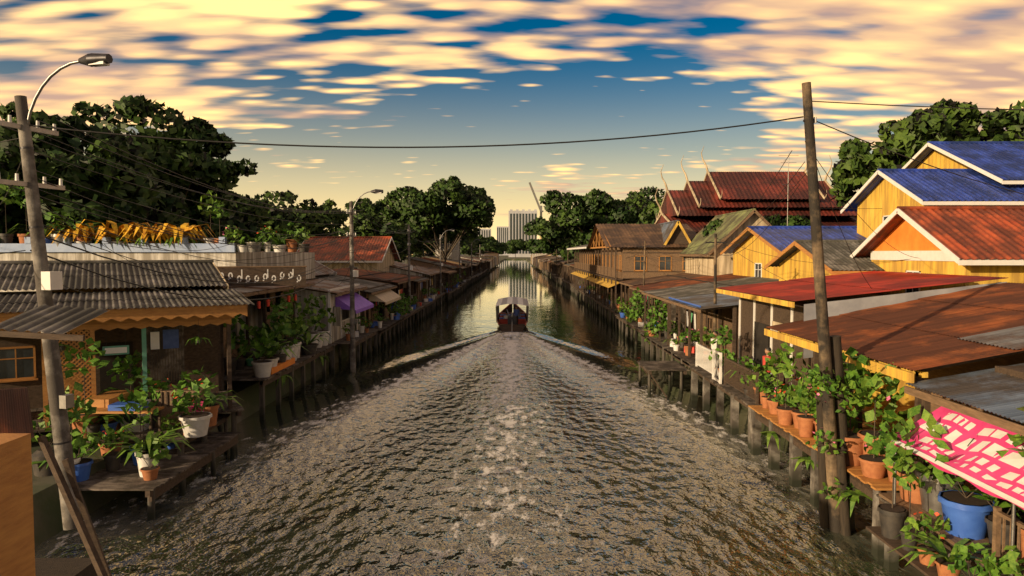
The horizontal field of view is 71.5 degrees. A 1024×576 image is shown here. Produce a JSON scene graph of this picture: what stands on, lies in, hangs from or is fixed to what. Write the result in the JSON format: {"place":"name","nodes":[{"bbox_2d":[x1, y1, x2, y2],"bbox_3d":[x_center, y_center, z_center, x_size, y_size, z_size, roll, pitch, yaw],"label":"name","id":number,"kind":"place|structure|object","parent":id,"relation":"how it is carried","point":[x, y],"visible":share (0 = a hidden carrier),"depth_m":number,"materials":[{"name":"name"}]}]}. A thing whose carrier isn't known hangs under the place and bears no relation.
{"place":"outdoors","nodes":[
{"label":"outdoors","id":0,"kind":"place"},
{"bbox_2d":[412,182,570,256],"bbox_3d":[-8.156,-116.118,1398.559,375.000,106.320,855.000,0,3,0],"label":"buildings","id":1,"kind":"structure","parent":0,"point":[518,221],"depth_m":997.43,"materials":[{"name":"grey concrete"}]},
{"bbox_2d":[31,254,979,546],"bbox_3d":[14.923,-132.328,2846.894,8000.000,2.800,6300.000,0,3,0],"label":"ground","id":2,"kind":"structure","parent":0,"point":[47,510],"depth_m":19.17,"materials":[{"name":"brown soil"}]},
{"bbox_2d":[0,101,189,242],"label":"tree","id":3,"kind":"object","parent":2,"relation":"on","point":[10,160],"visible":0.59,"depth_m":38.05,"materials":[{"name":"green plant"}]},
{"bbox_2d":[0,260,253,519],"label":"house","id":4,"kind":"structure","parent":2,"relation":"on","point":[143,370],"depth_m":21.63,"materials":[{"name":"grey wood"}]},
{"bbox_2d":[0,175,314,351],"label":"back building","id":5,"kind":"structure","parent":2,"relation":"on","point":[57,250],"depth_m":33.06,"materials":[{"name":"white concrete"}]},
{"bbox_2d":[50,95,268,251],"bbox_3d":[-27.168,-5.477,52.484,15.220,17.009,16.450,-3,4,-45],"label":"tree","id":6,"kind":"object","parent":2,"relation":"on","point":[194,160],"visible":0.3,"depth_m":50.32,"materials":[{"name":"green plant"}]},
{"bbox_2d":[52,266,336,419],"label":"house","id":7,"kind":"structure","parent":2,"relation":"on","point":[282,351],"depth_m":31.30,"materials":[{"name":"brown wood"}]},
{"bbox_2d":[196,182,286,251],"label":"tree","id":8,"kind":"object","parent":2,"relation":"on","point":[258,211],"visible":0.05,"depth_m":69.34,"materials":[{"name":"green plant"}]},
{"bbox_2d":[242,190,349,249],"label":"tree","id":9,"kind":"object","parent":2,"relation":"on","point":[326,218],"visible":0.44,"depth_m":89.42,"materials":[{"name":"green plant"}]},
{"bbox_2d":[261,251,336,275],"bbox_3d":[-16.485,0.212,50.658,5.600,5.628,10.040,0,3,0],"label":"roof","id":10,"kind":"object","parent":2,"relation":"on","point":[320,271],"visible":0.13,"depth_m":53.58,"materials":[{"name":"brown wood"}]},
{"bbox_2d":[295,278,377,369],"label":"house","id":11,"kind":"structure","parent":2,"relation":"on","point":[337,300],"depth_m":41.31,"materials":[{"name":"brown wood"}]},
{"bbox_2d":[297,236,400,272],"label":"house","id":12,"kind":"structure","parent":2,"relation":"on","point":[381,260],"depth_m":74.15,"materials":[{"name":"tile"}]},
{"bbox_2d":[315,274,413,350],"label":"house","id":13,"kind":"structure","parent":2,"relation":"on","point":[380,315],"depth_m":52.28,"materials":[{"name":"brown wood"}]},
{"bbox_2d":[327,210,423,262],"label":"tree","id":14,"kind":"object","parent":2,"relation":"on","point":[361,228],"visible":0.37,"depth_m":106.59,"materials":[{"name":"green plant"}]},
{"bbox_2d":[331,268,424,333],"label":"house","id":15,"kind":"structure","parent":2,"relation":"on","point":[400,281],"depth_m":63.56,"materials":[{"name":"brown wood"}]},
{"bbox_2d":[345,197,439,256],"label":"tree","id":16,"kind":"object","parent":2,"relation":"on","point":[385,211],"visible":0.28,"depth_m":130.06,"materials":[{"name":"green plant"}]},
{"bbox_2d":[390,261,444,309],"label":"house","id":17,"kind":"structure","parent":2,"relation":"on","point":[431,282],"depth_m":83.38,"materials":[{"name":"brown wood"}]},
{"bbox_2d":[412,275,436,318],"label":"house","id":18,"kind":"structure","parent":2,"relation":"on","point":[420,291],"depth_m":75.36,"materials":[{"name":"brown wood"}]},
{"bbox_2d":[405,257,461,297],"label":"house","id":19,"kind":"structure","parent":2,"relation":"on","point":[423,262],"depth_m":104.27,"materials":[{"name":"brown wood"}]},
{"bbox_2d":[380,175,495,260],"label":"tree","id":20,"kind":"object","parent":2,"relation":"on","point":[469,210],"visible":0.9,"depth_m":123.20,"materials":[{"name":"green plant"}]},
{"bbox_2d":[420,266,456,302],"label":"house","id":21,"kind":"structure","parent":2,"relation":"on","point":[448,287],"depth_m":94.80,"materials":[{"name":"brown wood"}]},
{"bbox_2d":[418,257,466,292],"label":"house","id":22,"kind":"structure","parent":2,"relation":"on","point":[463,284],"depth_m":119.50,"materials":[{"name":"brown wood"}]},
{"bbox_2d":[435,235,460,260],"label":"building","id":23,"kind":"structure","parent":2,"relation":"on","point":[453,255],"depth_m":154.28,"materials":[{"name":"grey concrete"}]},
{"bbox_2d":[428,256,471,285],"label":"house","id":24,"kind":"structure","parent":2,"relation":"on","point":[447,260],"depth_m":135.81,"materials":[{"name":"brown wood"}]},
{"bbox_2d":[428,235,476,253],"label":"tree","id":25,"kind":"object","parent":2,"relation":"on","point":[466,241],"visible":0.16,"depth_m":265.94,"materials":[{"name":"green plant"}]},
{"bbox_2d":[461,267,468,287],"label":"house","id":26,"kind":"structure","parent":2,"relation":"on","point":[463,276],"depth_m":130.81,"materials":[{"name":"brown wood"}]},
{"bbox_2d":[465,264,475,284],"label":"house","id":27,"kind":"structure","parent":2,"relation":"on","point":[473,280],"depth_m":151.76,"materials":[{"name":"brown wood"}]},
{"bbox_2d":[460,259,480,279],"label":"house","id":28,"kind":"structure","parent":2,"relation":"on","point":[476,268],"depth_m":171.69,"materials":[{"name":"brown wood"}]},
{"bbox_2d":[460,258,482,277],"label":"house","id":29,"kind":"structure","parent":2,"relation":"on","point":[479,267],"depth_m":186.16,"materials":[{"name":"brown wood"}]},
{"bbox_2d":[460,256,486,275],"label":"house","id":30,"kind":"structure","parent":2,"relation":"on","point":[464,257],"depth_m":205.78,"materials":[{"name":"brown wood"}]},
{"bbox_2d":[462,258,484,276],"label":"house","id":31,"kind":"structure","parent":2,"relation":"on","point":[482,266],"depth_m":196.10,"materials":[{"name":"brown wood"}]},
{"bbox_2d":[470,263,478,281],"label":"house","id":32,"kind":"structure","parent":2,"relation":"on","point":[473,272],"depth_m":161.22,"materials":[{"name":"brown wood"}]},
{"bbox_2d":[460,234,497,255],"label":"tree","id":33,"kind":"object","parent":2,"relation":"on","point":[487,244],"visible":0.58,"depth_m":414.73,"materials":[{"name":"green plant"}]},
{"bbox_2d":[485,237,508,254],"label":"tree","id":34,"kind":"object","parent":2,"relation":"on","point":[500,248],"visible":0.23,"depth_m":556.65,"materials":[{"name":"green plant"}]},
{"bbox_2d":[0,101,1023,337],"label":"wires","id":35,"kind":"object","parent":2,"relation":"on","point":[715,242],"visible":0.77,"depth_m":18.28,"materials":[{"name":"black metal"}]},
{"bbox_2d":[502,239,528,258],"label":"tree","id":36,"kind":"object","parent":2,"relation":"on","point":[515,246],"visible":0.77,"depth_m":709.52,"materials":[{"name":"green plant"}]},
{"bbox_2d":[473,251,558,269],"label":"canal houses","id":37,"kind":"structure","parent":2,"relation":"on","point":[536,259],"depth_m":285.81,"materials":[{"name":"brown wood"}]},
{"bbox_2d":[542,260,549,273],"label":"house","id":38,"kind":"structure","parent":2,"relation":"on","point":[546,265],"depth_m":215.93,"materials":[{"name":"brown wood"}]},
{"bbox_2d":[548,261,553,278],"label":"house","id":39,"kind":"structure","parent":2,"relation":"on","point":[549,272],"depth_m":184.00,"materials":[{"name":"brown wood"}]},
{"bbox_2d":[523,216,583,259],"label":"tree","id":40,"kind":"object","parent":2,"relation":"on","point":[544,231],"visible":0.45,"depth_m":171.56,"materials":[{"name":"green plant"}]},
{"bbox_2d":[545,257,562,275],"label":"house","id":41,"kind":"structure","parent":2,"relation":"on","point":[546,272],"depth_m":203.71,"materials":[{"name":"brown wood"}]},
{"bbox_2d":[554,263,562,284],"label":"house","id":42,"kind":"structure","parent":2,"relation":"on","point":[556,278],"depth_m":148.93,"materials":[{"name":"brown wood"}]},
{"bbox_2d":[550,259,571,279],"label":"house","id":43,"kind":"structure","parent":2,"relation":"on","point":[554,261],"depth_m":172.73,"materials":[{"name":"brown wood"}]},
{"bbox_2d":[558,259,578,286],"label":"house","id":44,"kind":"structure","parent":2,"relation":"on","point":[561,278],"depth_m":142.96,"materials":[{"name":"brown wood"}]},
{"bbox_2d":[563,262,578,291],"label":"house","id":45,"kind":"structure","parent":2,"relation":"on","point":[566,282],"depth_m":126.25,"materials":[{"name":"brown wood"}]},
{"bbox_2d":[569,264,583,295],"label":"house","id":46,"kind":"structure","parent":2,"relation":"on","point":[572,290],"depth_m":112.57,"materials":[{"name":"brown wood"}]},
{"bbox_2d":[567,244,605,312],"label":"house","id":47,"kind":"structure","parent":2,"relation":"on","point":[584,267],"depth_m":88.08,"materials":[{"name":"brown wood"}]},
{"bbox_2d":[539,188,641,259],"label":"tree","id":48,"kind":"object","parent":2,"relation":"on","point":[591,209],"visible":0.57,"depth_m":132.33,"materials":[{"name":"green plant"}]},
{"bbox_2d":[587,224,696,328],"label":"house","id":49,"kind":"structure","parent":2,"relation":"on","point":[614,243],"depth_m":62.67,"materials":[{"name":"brown wood"}]},
{"bbox_2d":[621,186,664,211],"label":"tree","id":50,"kind":"object","parent":2,"relation":"on","point":[640,199],"visible":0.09,"depth_m":145.04,"materials":[{"name":"green plant"}]},
{"bbox_2d":[636,199,662,223],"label":"tree","id":51,"kind":"object","parent":2,"relation":"on","point":[648,214],"visible":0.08,"depth_m":101.20,"materials":[{"name":"green plant"}]},
{"bbox_2d":[614,273,708,338],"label":"house","id":52,"kind":"structure","parent":2,"relation":"on","point":[623,312],"depth_m":56.53,"materials":[{"name":"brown wood"}]},
{"bbox_2d":[660,220,690,244],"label":"dark house","id":53,"kind":"structure","parent":2,"relation":"on","point":[673,232],"depth_m":60.80,"materials":[{"name":"brown wood"}]},
{"bbox_2d":[639,277,778,360],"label":"house","id":54,"kind":"structure","parent":2,"relation":"on","point":[656,336],"depth_m":42.43,"materials":[{"name":"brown wood"}]},
{"bbox_2d":[679,208,771,275],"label":"green house","id":55,"kind":"structure","parent":2,"relation":"on","point":[703,264],"depth_m":53.02,"materials":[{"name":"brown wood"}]},
{"bbox_2d":[702,218,778,236],"bbox_3d":[17.959,-1.382,56.500,6.038,8.520,6.356,-1,3,-16],"label":"tree","id":56,"kind":"object","parent":2,"relation":"on","point":[711,225],"visible":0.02,"depth_m":56.59,"materials":[{"name":"green plant"}]},
{"bbox_2d":[654,147,856,232],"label":"temple","id":57,"kind":"structure","parent":2,"relation":"on","point":[696,206],"depth_m":77.98,"materials":[{"name":"red tile"}]},
{"bbox_2d":[661,291,881,396],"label":"house","id":58,"kind":"structure","parent":2,"relation":"on","point":[703,306],"depth_m":34.90,"materials":[{"name":"brown wood"}]},
{"bbox_2d":[720,226,866,278],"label":"blue house","id":59,"kind":"structure","parent":2,"relation":"on","point":[773,241],"depth_m":44.41,"materials":[{"name":"wood"}]},
{"bbox_2d":[779,153,798,225],"bbox_3d":[19.265,-6.212,50.243,1.500,6.500,1.233,0,3,0],"label":"antenna","id":60,"kind":"object","parent":59,"relation":"on","point":[788,162],"visible":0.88,"depth_m":49.57,"materials":[{"name":"grey metal"}]},
{"bbox_2d":[763,214,823,225],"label":"tree","id":61,"kind":"object","parent":2,"relation":"on","point":[799,220],"visible":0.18,"depth_m":66.71,"materials":[{"name":"green plant"}]},
{"bbox_2d":[764,240,883,280],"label":"house","id":62,"kind":"structure","parent":2,"relation":"on","point":[834,251],"depth_m":35.12,"materials":[{"name":"yellow wood"}]},
{"bbox_2d":[689,271,1007,449],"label":"house","id":63,"kind":"structure","parent":2,"relation":"on","point":[762,306],"depth_m":26.54,"materials":[{"name":"red wood"}]},
{"bbox_2d":[748,282,1023,558],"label":"house","id":64,"kind":"structure","parent":2,"relation":"on","point":[889,352],"depth_m":18.55,"materials":[{"name":"brown wood"}]},
{"bbox_2d":[827,98,1023,225],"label":"tree","id":65,"kind":"object","parent":2,"relation":"on","point":[856,166],"visible":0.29,"depth_m":50.02,"materials":[{"name":"green plant"}]},
{"bbox_2d":[840,169,1023,237],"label":"house wing","id":66,"kind":"structure","parent":2,"relation":"on","point":[888,191],"depth_m":38.44,"materials":[{"name":"blue metal"}]},
{"bbox_2d":[850,206,1023,295],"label":"orange house","id":67,"kind":"structure","parent":2,"relation":"on","point":[988,241],"depth_m":27.94,"materials":[{"name":"painted wood"},{"name":"corrugated metal"}]},
{"bbox_2d":[863,363,1023,575],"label":"house","id":68,"kind":"structure","parent":2,"relation":"on","point":[955,446],"depth_m":12.58,"materials":[{"name":"pink fabric"}]},
{"bbox_2d":[902,141,1023,185],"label":"house","id":69,"kind":"structure","parent":2,"relation":"on","point":[1002,162],"depth_m":41.74,"materials":[{"name":"blue metal"}]},
{"bbox_2d":[35,260,979,575],"bbox_3d":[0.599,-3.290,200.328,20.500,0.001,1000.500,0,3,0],"label":"water","id":70,"kind":"structure","parent":0,"point":[335,496],"depth_m":20.10,"materials":[{"name":"liquid"}]},
{"bbox_2d":[0,304,111,575],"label":"wooden shack","id":71,"kind":"structure","parent":70,"relation":"in","point":[17,552],"depth_m":9.09,"materials":[{"name":"brown wood"}]},
{"bbox_2d":[0,53,112,529],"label":"pole","id":72,"kind":"object","parent":70,"relation":"in","point":[47,282],"visible":0.9,"depth_m":13.96,"materials":[{"name":"concrete"}]},
{"bbox_2d":[346,189,382,372],"bbox_3d":[-8.079,-0.349,38.362,1.986,9.950,1.427,1,3,27],"label":"pole","id":73,"kind":"object","parent":70,"relation":"on","point":[353,274],"visible":0.95,"depth_m":38.60,"materials":[{"name":"concrete"}]},
{"bbox_2d":[407,224,412,327],"bbox_3d":[-8.889,-1.033,62.071,0.439,9.000,1.500,0,3,0],"label":"pole","id":74,"kind":"object","parent":70,"relation":"on","point":[409,269],"visible":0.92,"depth_m":61.96,"materials":[{"name":"concrete"}]},
{"bbox_2d":[440,229,454,305],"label":"pole","id":75,"kind":"object","parent":70,"relation":"in","point":[441,283],"visible":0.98,"depth_m":87.94,"materials":[{"name":"metal"}]},
{"bbox_2d":[459,239,461,282],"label":"pole","id":76,"kind":"object","parent":70,"relation":"on","point":[459,260],"visible":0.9,"depth_m":117.86,"materials":[{"name":"concrete"}]},
{"bbox_2d":[471,239,479,276],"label":"pole","id":77,"kind":"object","parent":70,"relation":"on","point":[471,257],"visible":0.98,"depth_m":149.81,"materials":[{"name":"concrete"}]},
{"bbox_2d":[49,332,932,575],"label":"wake","id":78,"kind":"object","parent":70,"relation":"on","point":[512,349],"visible":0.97,"depth_m":30.35,"materials":[{"name":"white liquid"}]},
{"bbox_2d":[496,297,528,339],"bbox_3d":[0.031,2.446,63.392,2.900,2.420,20.654,0,3,0],"label":"boat","id":79,"kind":"object","parent":70,"relation":"on","point":[508,320],"visible":0.98,"depth_m":62.48,"materials":[{"name":"brown wood"}]},
{"bbox_2d":[637,361,689,396],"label":"jetty","id":80,"kind":"object","parent":70,"relation":"in","point":[648,367],"visible":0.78,"depth_m":32.75,"materials":[{"name":"brown wood"}]},
{"bbox_2d":[793,82,862,535],"bbox_3d":[7.365,1.360,16.277,1.785,11.927,1.224,0,3,0],"label":"pole","id":81,"kind":"object","parent":70,"relation":"in","point":[831,432],"visible":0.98,"depth_m":16.30,"materials":[{"name":"brown wood"}]},
{"bbox_2d":[0,0,1023,239],"label":"sky","id":82,"kind":"structure","parent":0,"point":[377,73],"materials":[{"name":"blue"}]},
{"bbox_2d":[625,273,750,351],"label":"house","id":83,"kind":"structure","parent":0,"point":[634,320],"depth_m":49.22,"materials":[{"name":"brown wood"}]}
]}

